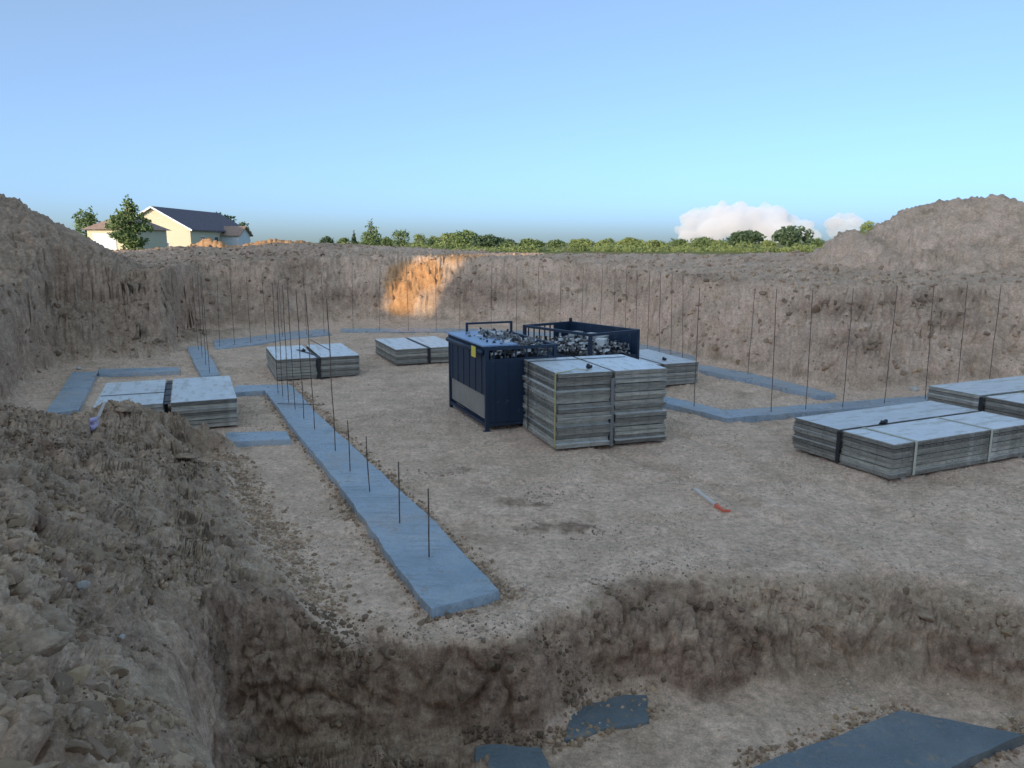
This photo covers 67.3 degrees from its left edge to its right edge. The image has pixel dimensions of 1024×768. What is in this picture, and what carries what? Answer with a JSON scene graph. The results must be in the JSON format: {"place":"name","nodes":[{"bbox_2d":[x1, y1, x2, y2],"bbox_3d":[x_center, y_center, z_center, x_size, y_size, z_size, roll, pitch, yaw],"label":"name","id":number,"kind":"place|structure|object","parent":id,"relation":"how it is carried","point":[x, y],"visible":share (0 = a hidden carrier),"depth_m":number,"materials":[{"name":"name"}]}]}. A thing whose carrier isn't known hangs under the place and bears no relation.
{"place":"outdoors","nodes":[
{"label":"outdoors","id":0,"kind":"place"},
{"bbox_2d":[150,384,166,411],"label":"form panel","id":1,"kind":"object","parent":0,"point":[159,409],"visible":0.17,"depth_m":13.86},
{"bbox_2d":[93,379,166,407],"bbox_3d":[-7.320,0.197,14.849,1.130,0.066,2.700,-4,11,-22],"label":"form panel","id":2,"kind":"object","parent":1,"relation":"on","point":[148,398],"visible":0.86,"depth_m":14.85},
{"bbox_2d":[180,410,236,416],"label":"form panel","id":3,"kind":"object","parent":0,"point":[209,413],"visible":0.15,"depth_m":14.20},
{"bbox_2d":[171,406,236,413],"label":"form panel","id":4,"kind":"object","parent":3,"relation":"on","point":[207,409],"visible":0.16,"depth_m":14.13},
{"bbox_2d":[171,402,236,410],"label":"form panel","id":5,"kind":"object","parent":4,"relation":"on","point":[212,405],"visible":0.17,"depth_m":14.13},
{"bbox_2d":[171,375,236,406],"bbox_3d":[-6.154,0.110,15.323,1.130,0.066,2.700,-4,11,-22],"label":"form panel","id":6,"kind":"object","parent":5,"relation":"on","point":[202,390],"visible":1,"depth_m":14.95,"materials":[{"name":"grey wood"}]},
{"bbox_2d":[206,431,393,742],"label":"crumbled soil","id":7,"kind":"structure","parent":0,"point":[317,597],"depth_m":8.14,"materials":[{"name":"brown soil"}]},
{"bbox_2d":[0,242,1023,767],"bbox_3d":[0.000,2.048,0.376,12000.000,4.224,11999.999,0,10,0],"label":"ground","id":8,"kind":"structure","parent":0,"point":[270,690],"depth_m":8.64,"materials":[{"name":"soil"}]},
{"bbox_2d":[0,627,72,656],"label":"dirt clod","id":9,"kind":"object","parent":8,"relation":"on","point":[44,641],"visible":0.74,"depth_m":3.17,"materials":[{"name":"stone"}]},
{"bbox_2d":[37,604,78,638],"bbox_3d":[-2.270,1.186,3.766,0.264,0.122,0.402,-5,11,-24],"label":"dirt clod","id":10,"kind":"object","parent":8,"relation":"on","point":[57,618],"visible":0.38,"depth_m":3.77,"materials":[{"name":"soil"}]},
{"bbox_2d":[45,372,97,414],"bbox_3d":[-10.009,0.218,17.623,0.616,0.212,5.628,-5,11,-24],"label":"concrete footing","id":11,"kind":"object","parent":8,"relation":"on","point":[71,397],"visible":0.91,"depth_m":17.09,"materials":[{"name":"grey concrete"}]},
{"bbox_2d":[0,193,149,334],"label":"dirt mound","id":12,"kind":"object","parent":8,"relation":"on","point":[52,259],"visible":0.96,"depth_m":24.14,"materials":[{"name":"soil"}]},
{"bbox_2d":[0,452,188,767],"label":"loose lumps","id":13,"kind":"object","parent":8,"relation":"on","point":[79,676],"visible":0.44,"depth_m":3.37,"materials":[{"name":"soil"}]},
{"bbox_2d":[82,219,171,250],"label":"garage","id":14,"kind":"structure","parent":8,"relation":"on","point":[97,233],"depth_m":86.68,"materials":[{"name":"beige"}]},
{"bbox_2d":[103,194,153,249],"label":"tree","id":15,"kind":"object","parent":8,"relation":"on","point":[131,228],"visible":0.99,"depth_m":79.83,"materials":[{"name":"green plant"}]},
{"bbox_2d":[98,367,179,376],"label":"concrete footing","id":16,"kind":"object","parent":8,"relation":"on","point":[138,372],"visible":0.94,"depth_m":20.04,"materials":[{"name":"grey concrete"}]},
{"bbox_2d":[137,206,252,246],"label":"house","id":17,"kind":"structure","parent":8,"relation":"on","point":[188,227],"depth_m":107.64,"materials":[{"name":"beige paint"}]},
{"bbox_2d":[187,346,219,376],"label":"concrete footing","id":18,"kind":"object","parent":8,"relation":"on","point":[197,356],"visible":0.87,"depth_m":21.54,"materials":[{"name":"grey concrete"}]},
{"bbox_2d":[226,431,291,446],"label":"concrete footing","id":19,"kind":"object","parent":8,"relation":"on","point":[246,439],"visible":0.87,"depth_m":13.17,"materials":[{"name":"grey concrete"}]},
{"bbox_2d":[213,329,331,349],"bbox_3d":[-8.704,-1.574,27.681,2.253,0.212,6.084,7,13,34],"label":"concrete footing","id":20,"kind":"object","parent":8,"relation":"on","point":[240,342],"visible":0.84,"depth_m":27.12,"materials":[{"name":"grey concrete"}]},
{"bbox_2d":[267,363,316,379],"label":"form panel","id":21,"kind":"object","parent":8,"relation":"on","point":[285,378],"visible":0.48,"depth_m":19.31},
{"bbox_2d":[268,363,317,376],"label":"form panel","id":22,"kind":"object","parent":21,"relation":"on","point":[296,374],"visible":0.35,"depth_m":19.29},
{"bbox_2d":[267,359,316,373],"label":"form panel","id":23,"kind":"object","parent":22,"relation":"on","point":[297,371],"visible":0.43,"depth_m":19.29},
{"bbox_2d":[266,355,316,370],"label":"form panel","id":24,"kind":"object","parent":23,"relation":"on","point":[296,368],"visible":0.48,"depth_m":19.30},
{"bbox_2d":[266,353,315,367],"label":"form panel","id":25,"kind":"object","parent":24,"relation":"on","point":[294,365],"visible":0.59,"depth_m":19.26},
{"bbox_2d":[266,350,315,364],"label":"form panel","id":26,"kind":"object","parent":25,"relation":"on","point":[294,362],"visible":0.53,"depth_m":19.27,"materials":[{"name":"grey metal"}]},
{"bbox_2d":[266,345,315,361],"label":"form panel","id":27,"kind":"object","parent":26,"relation":"on","point":[275,355],"visible":0.88,"depth_m":20.03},
{"bbox_2d":[316,370,359,376],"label":"form panel","id":28,"kind":"object","parent":8,"relation":"on","point":[340,374],"visible":0.21,"depth_m":19.68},
{"bbox_2d":[316,367,359,373],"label":"form panel","id":29,"kind":"object","parent":28,"relation":"on","point":[340,371],"visible":0.18,"depth_m":19.70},
{"bbox_2d":[315,364,359,371],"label":"form panel","id":30,"kind":"object","parent":29,"relation":"on","point":[341,368],"visible":0.2,"depth_m":19.66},
{"bbox_2d":[316,362,359,368],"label":"form panel","id":31,"kind":"object","parent":30,"relation":"on","point":[340,366],"visible":0.21,"depth_m":19.66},
{"bbox_2d":[316,359,359,365],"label":"form panel","id":32,"kind":"object","parent":31,"relation":"on","point":[341,363],"visible":0.29,"depth_m":19.62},
{"bbox_2d":[307,348,359,362],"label":"form panel","id":33,"kind":"object","parent":32,"relation":"on","point":[339,360],"visible":0.3,"depth_m":19.64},
{"bbox_2d":[306,343,359,359],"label":"form panel","id":34,"kind":"object","parent":33,"relation":"on","point":[339,351],"visible":0.95,"depth_m":20.44,"materials":[{"name":"grey wood"}]},
{"bbox_2d":[264,385,499,618],"bbox_3d":[-2.934,1.139,12.641,0.798,0.230,12.188,-5,11,-24],"label":"concrete footing","id":35,"kind":"object","parent":8,"relation":"on","point":[448,576],"visible":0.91,"depth_m":9.14,"materials":[{"name":"grey concrete"}]},
{"bbox_2d":[446,321,556,431],"bbox_3d":[-0.263,-0.228,15.181,1.526,1.780,2.350,-4,11,-21],"label":"storage rack","id":36,"kind":"object","parent":8,"relation":"on","point":[486,389],"visible":0.84,"depth_m":14.21,"materials":[{"name":"blue metal"}]},
{"bbox_2d":[465,327,549,361],"bbox_3d":[-0.228,-0.614,15.098,1.390,0.870,2.226,-4,11,-21],"label":"scrap metal pile","id":37,"kind":"object","parent":36,"relation":"in","point":[506,336],"visible":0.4,"depth_m":14.41,"materials":[{"name":"grey metal"}]},
{"bbox_2d":[474,744,549,767],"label":"concrete footing","id":38,"kind":"object","parent":8,"relation":"on","point":[504,756],"visible":0.93,"depth_m":6.20,"materials":[{"name":"grey concrete"}]},
{"bbox_2d":[341,328,695,360],"bbox_3d":[0.126,-1.609,27.952,14.770,0.213,4.222,6,12,31],"label":"concrete footing","id":39,"kind":"object","parent":8,"relation":"on","point":[642,346],"visible":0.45,"depth_m":29.65,"materials":[{"name":"grey concrete"}]},
{"bbox_2d":[522,423,609,448],"bbox_3d":[0.921,0.867,13.659,0.975,0.066,1.750,-3,11,-18],"label":"form panel","id":40,"kind":"object","parent":8,"relation":"on","point":[577,444],"visible":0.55,"depth_m":12.90,"materials":[{"name":"grey wood"}]},
{"bbox_2d":[523,419,607,443],"bbox_3d":[0.904,0.786,13.725,0.975,0.066,1.750,-3,11,-18],"label":"form panel","id":41,"kind":"object","parent":40,"relation":"on","point":[551,439],"visible":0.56,"depth_m":12.98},
{"bbox_2d":[524,415,609,439],"bbox_3d":[0.922,0.710,13.697,0.975,0.066,1.750,-3,11,-18],"label":"form panel","id":42,"kind":"object","parent":41,"relation":"on","point":[541,427],"visible":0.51,"depth_m":12.96,"materials":[{"name":"grey wood"}]},
{"bbox_2d":[525,412,611,435],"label":"form panel","id":43,"kind":"object","parent":42,"relation":"on","point":[574,431],"visible":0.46,"depth_m":12.90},
{"bbox_2d":[523,407,610,431],"bbox_3d":[0.935,0.575,13.609,0.975,0.066,1.750,-3,11,-18],"label":"form panel","id":44,"kind":"object","parent":43,"relation":"on","point":[581,427],"visible":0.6,"depth_m":12.85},
{"bbox_2d":[523,403,608,426],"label":"form panel","id":45,"kind":"object","parent":44,"relation":"on","point":[541,415],"visible":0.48,"depth_m":12.94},
{"bbox_2d":[524,400,611,422],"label":"form panel","id":46,"kind":"object","parent":45,"relation":"on","point":[576,419],"visible":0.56,"depth_m":12.82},
{"bbox_2d":[523,395,610,418],"bbox_3d":[0.924,0.361,13.581,0.975,0.066,1.750,-3,11,-18],"label":"form panel","id":47,"kind":"object","parent":46,"relation":"on","point":[551,412],"visible":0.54,"depth_m":12.86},
{"bbox_2d":[525,392,612,413],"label":"form panel","id":48,"kind":"object","parent":47,"relation":"on","point":[585,409],"visible":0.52,"depth_m":12.81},
{"bbox_2d":[524,388,610,408],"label":"form panel","id":49,"kind":"object","parent":48,"relation":"on","point":[582,405],"visible":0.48,"depth_m":12.85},
{"bbox_2d":[523,383,609,403],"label":"form panel","id":50,"kind":"object","parent":49,"relation":"on","point":[539,393],"visible":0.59,"depth_m":12.87,"materials":[{"name":"grey wood"}]},
{"bbox_2d":[524,381,610,399],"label":"form panel","id":51,"kind":"object","parent":50,"relation":"on","point":[585,396],"visible":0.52,"depth_m":12.82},
{"bbox_2d":[522,375,610,395],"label":"form panel","id":52,"kind":"object","parent":51,"relation":"on","point":[560,393],"visible":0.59,"depth_m":12.78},
{"bbox_2d":[525,372,610,390],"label":"form panel","id":53,"kind":"object","parent":52,"relation":"on","point":[582,387],"visible":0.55,"depth_m":12.81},
{"bbox_2d":[524,367,610,386],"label":"form panel","id":54,"kind":"object","parent":53,"relation":"on","point":[546,379],"visible":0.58,"depth_m":12.80,"materials":[{"name":"grey metal"}]},
{"bbox_2d":[524,364,611,382],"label":"form panel","id":55,"kind":"object","parent":54,"relation":"on","point":[574,379],"visible":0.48,"depth_m":12.76,"materials":[{"name":"grey metal"}]},
{"bbox_2d":[524,357,612,377],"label":"form panel","id":56,"kind":"object","parent":55,"relation":"on","point":[554,366],"visible":0.94,"depth_m":13.18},
{"bbox_2d":[310,239,823,251],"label":"scrub","id":57,"kind":"object","parent":8,"relation":"on","point":[639,248],"visible":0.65,"depth_m":87.53,"materials":[{"name":"green plant"}]},
{"bbox_2d":[523,318,639,358],"bbox_3d":[1.555,-0.607,17.773,1.550,1.590,2.400,-8,13,-36],"label":"storage rack","id":58,"kind":"object","parent":8,"relation":"on","point":[630,336],"visible":0.3,"depth_m":17.65,"materials":[{"name":"metal"}]},
{"bbox_2d":[534,333,629,355],"bbox_3d":[1.568,-0.710,17.743,1.458,0.883,2.270,-8,13,-36],"label":"bracket heap","id":59,"kind":"object","parent":58,"relation":"in","point":[575,345],"visible":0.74,"depth_m":17.27,"materials":[{"name":"grey metal"}]},
{"bbox_2d":[564,695,649,742],"bbox_3d":[0.833,3.032,6.850,1.010,0.208,0.447,-4,11,-19],"label":"concrete footing","id":60,"kind":"object","parent":8,"relation":"on","point":[613,712],"visible":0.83,"depth_m":6.80,"materials":[{"name":"grey concrete"}]},
{"bbox_2d":[223,578,1019,767],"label":"trench lumps","id":61,"kind":"object","parent":8,"relation":"on","point":[266,761],"visible":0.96,"depth_m":7.32,"materials":[{"name":"soil"}]},
{"bbox_2d":[261,381,1023,767],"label":"edge crumbs","id":62,"kind":"object","parent":8,"relation":"on","point":[833,733],"visible":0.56,"depth_m":6.92,"materials":[{"name":"soil"}]},
{"bbox_2d":[662,397,726,422],"bbox_3d":[3.430,0.471,16.248,0.589,0.213,3.366,-7,12,-33],"label":"concrete footing","id":63,"kind":"object","parent":8,"relation":"on","point":[701,410],"visible":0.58,"depth_m":15.60,"materials":[{"name":"grey concrete"}]},
{"bbox_2d":[698,365,835,400],"bbox_3d":[6.081,-0.049,19.074,0.815,0.211,4.791,-5,12,-27],"label":"concrete footing","id":64,"kind":"object","parent":8,"relation":"on","point":[766,382],"visible":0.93,"depth_m":18.58,"materials":[{"name":"grey concrete"}]},
{"bbox_2d":[771,225,814,246],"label":"tree","id":65,"kind":"object","parent":8,"relation":"on","point":[785,237],"visible":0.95,"depth_m":101.22,"materials":[{"name":"green plant"}]},
{"bbox_2d":[726,395,927,422],"bbox_3d":[7.754,0.485,16.172,7.891,0.214,0.672,-3,11,-17],"label":"concrete footing","id":66,"kind":"object","parent":8,"relation":"on","point":[751,415],"visible":0.58,"depth_m":15.47,"materials":[{"name":"grey concrete"}]},
{"bbox_2d":[753,710,1023,767],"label":"concrete footing","id":67,"kind":"object","parent":8,"relation":"on","point":[902,739],"visible":0.98,"depth_m":6.31,"materials":[{"name":"grey concrete"}]},
{"bbox_2d":[797,194,1023,275],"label":"dirt mound","id":68,"kind":"object","parent":8,"relation":"on","point":[972,234],"visible":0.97,"depth_m":26.73,"materials":[{"name":"soil"}]},
{"bbox_3d":[5.123,1.144,12.522,0.100,0.060,0.863,-5,11,-25],"label":"timber bearer","id":69,"kind":"object","parent":8,"relation":"on","visible":0},
{"bbox_2d":[793,444,839,461],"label":"form panel","id":70,"kind":"object","parent":69,"relation":"on","point":[814,452],"visible":0.18,"depth_m":12.38,"materials":[{"name":"grey wood"}]},
{"bbox_2d":[792,440,840,456],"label":"form panel","id":71,"kind":"object","parent":70,"relation":"on","point":[815,448],"visible":0.18,"depth_m":12.35,"materials":[{"name":"grey wood"}]},
{"bbox_2d":[792,435,841,451],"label":"form panel","id":72,"kind":"object","parent":71,"relation":"on","point":[816,444],"visible":0.21,"depth_m":12.32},
{"bbox_2d":[794,431,842,447],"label":"form panel","id":73,"kind":"object","parent":72,"relation":"on","point":[819,440],"visible":0.1,"depth_m":12.29,"materials":[{"name":"grey wood"}]},
{"bbox_2d":[792,426,842,442],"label":"form panel","id":74,"kind":"object","parent":73,"relation":"on","point":[817,435],"visible":0.2,"depth_m":12.30,"materials":[{"name":"grey wood"}]},
{"bbox_2d":[793,422,843,437],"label":"form panel","id":75,"kind":"object","parent":74,"relation":"on","point":[816,430],"visible":0.16,"depth_m":12.31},
{"bbox_2d":[794,401,978,433],"bbox_3d":[6.364,0.538,12.994,3.300,0.066,0.923,-5,11,-24],"label":"form panel","id":76,"kind":"object","parent":75,"relation":"on","point":[858,419],"visible":0.78,"depth_m":12.87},
{"bbox_3d":[7.990,1.100,12.758,0.100,0.060,0.863,-5,11,-25],"label":"timber bearer","id":77,"kind":"object","parent":8,"relation":"on","visible":0},
{"bbox_2d":[839,451,1023,478],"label":"form panel","id":78,"kind":"object","parent":77,"relation":"on","point":[924,470],"visible":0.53,"depth_m":11.60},
{"bbox_2d":[839,446,1023,473],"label":"form panel","id":79,"kind":"object","parent":78,"relation":"on","point":[917,467],"visible":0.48,"depth_m":11.60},
{"bbox_2d":[841,442,1023,468],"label":"form panel","id":80,"kind":"object","parent":79,"relation":"on","point":[871,460],"visible":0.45,"depth_m":11.59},
{"bbox_2d":[842,437,1023,464],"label":"form panel","id":81,"kind":"object","parent":80,"relation":"on","point":[923,456],"visible":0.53,"depth_m":11.56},
{"bbox_2d":[842,433,1023,458],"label":"form panel","id":82,"kind":"object","parent":81,"relation":"on","point":[921,452],"visible":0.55,"depth_m":11.55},
{"bbox_2d":[842,429,1023,454],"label":"form panel","id":83,"kind":"object","parent":82,"relation":"on","point":[920,447],"visible":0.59,"depth_m":11.52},
{"bbox_2d":[842,411,1023,448],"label":"form panel","id":84,"kind":"object","parent":83,"relation":"on","point":[928,431],"visible":0.99,"depth_m":11.90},
{"bbox_2d":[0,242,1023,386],"bbox_3d":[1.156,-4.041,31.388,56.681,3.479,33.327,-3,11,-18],"label":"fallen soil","id":85,"kind":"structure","parent":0,"point":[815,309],"depth_m":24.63,"materials":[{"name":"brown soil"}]},
{"bbox_2d":[0,0,1023,242],"label":"sky","id":86,"kind":"structure","parent":0,"point":[293,120],"materials":[{"name":"blue"}]},
{"bbox_2d":[666,371,697,375],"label":"form panel","id":87,"kind":"object","parent":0,"point":[680,373],"visible":0.13,"depth_m":18.53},
{"bbox_2d":[666,368,697,372],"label":"form panel","id":88,"kind":"object","parent":87,"relation":"on","point":[681,370],"visible":0.17,"depth_m":18.52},
{"bbox_2d":[665,365,698,369],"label":"form panel","id":89,"kind":"object","parent":88,"relation":"on","point":[680,367],"visible":0.11,"depth_m":18.50,"materials":[{"name":"grey metal"}]},
{"bbox_2d":[639,349,698,366],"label":"form panel","id":90,"kind":"object","parent":89,"relation":"on","point":[654,356],"visible":0.63,"depth_m":19.04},
{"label":"form panel","id":91,"kind":"object","parent":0,"visible":0},
{"bbox_2d":[927,397,985,409],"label":"form panel","id":92,"kind":"object","parent":91,"relation":"on","point":[953,403],"visible":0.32,"depth_m":15.04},
{"bbox_2d":[927,393,985,406],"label":"form panel","id":93,"kind":"object","parent":92,"relation":"on","point":[953,399],"visible":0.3,"depth_m":15.02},
{"bbox_2d":[928,389,986,402],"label":"form panel","id":94,"kind":"object","parent":93,"relation":"on","point":[951,395],"visible":0.3,"depth_m":15.03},
{"bbox_2d":[928,376,1023,398],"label":"form panel","id":95,"kind":"object","parent":94,"relation":"on","point":[991,387],"visible":0.92,"depth_m":15.36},
{"bbox_3d":[2.084,0.966,13.489,0.915,0.060,0.100,-3,11,-18],"label":"timber bearer","id":96,"kind":"object","parent":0,"visible":0},
{"bbox_2d":[607,435,665,443],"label":"form panel","id":97,"kind":"object","parent":96,"relation":"on","point":[637,439],"visible":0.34,"depth_m":13.17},
{"bbox_2d":[608,431,664,438],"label":"form panel","id":98,"kind":"object","parent":97,"relation":"on","point":[638,435],"visible":0.22,"depth_m":13.20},
{"bbox_2d":[613,428,665,434],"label":"form panel","id":99,"kind":"object","parent":98,"relation":"on","point":[638,431],"visible":0.2,"depth_m":13.14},
{"bbox_2d":[613,423,665,431],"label":"form panel","id":100,"kind":"object","parent":99,"relation":"on","point":[638,427],"visible":0.27,"depth_m":13.14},
{"bbox_2d":[608,419,664,425],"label":"form panel","id":101,"kind":"object","parent":100,"relation":"on","point":[639,422],"visible":0.17,"depth_m":13.15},
{"bbox_2d":[609,415,666,422],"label":"form panel","id":102,"kind":"object","parent":101,"relation":"on","point":[643,418],"visible":0.27,"depth_m":13.11,"materials":[{"name":"grey wood"}]},
{"bbox_2d":[614,409,666,418],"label":"form panel","id":103,"kind":"object","parent":102,"relation":"on","point":[639,414],"visible":0.2,"depth_m":13.09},
{"bbox_2d":[614,406,662,413],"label":"form panel","id":104,"kind":"object","parent":103,"relation":"on","point":[641,409],"visible":0.2,"depth_m":13.13,"materials":[{"name":"grey wood"}]},
{"bbox_2d":[614,401,665,408],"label":"form panel","id":105,"kind":"object","parent":104,"relation":"on","point":[640,405],"visible":0.21,"depth_m":13.10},
{"bbox_2d":[609,397,663,404],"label":"form panel","id":106,"kind":"object","parent":105,"relation":"on","point":[635,401],"visible":0.23,"depth_m":13.11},
{"bbox_2d":[614,394,665,400],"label":"form panel","id":107,"kind":"object","parent":106,"relation":"on","point":[639,397],"visible":0.22,"depth_m":13.09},
{"bbox_2d":[614,389,666,396],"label":"form panel","id":108,"kind":"object","parent":107,"relation":"on","point":[639,393],"visible":0.24,"depth_m":13.03,"materials":[{"name":"grey wood"}]},
{"bbox_2d":[609,385,665,391],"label":"form panel","id":109,"kind":"object","parent":108,"relation":"on","point":[638,388],"visible":0.26,"depth_m":13.04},
{"bbox_2d":[610,381,666,388],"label":"form panel","id":110,"kind":"object","parent":109,"relation":"on","point":[640,384],"visible":0.25,"depth_m":13.02,"materials":[{"name":"grey metal"}]},
{"bbox_2d":[610,376,666,383],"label":"form panel","id":111,"kind":"object","parent":110,"relation":"on","point":[644,379],"visible":0.2,"depth_m":13.02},
{"bbox_2d":[611,372,666,378],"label":"form panel","id":112,"kind":"object","parent":111,"relation":"on","point":[640,375],"visible":0.24,"depth_m":13.02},
{"bbox_2d":[574,354,666,374],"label":"form panel","id":113,"kind":"object","parent":112,"relation":"on","point":[617,364],"visible":0.78,"depth_m":13.51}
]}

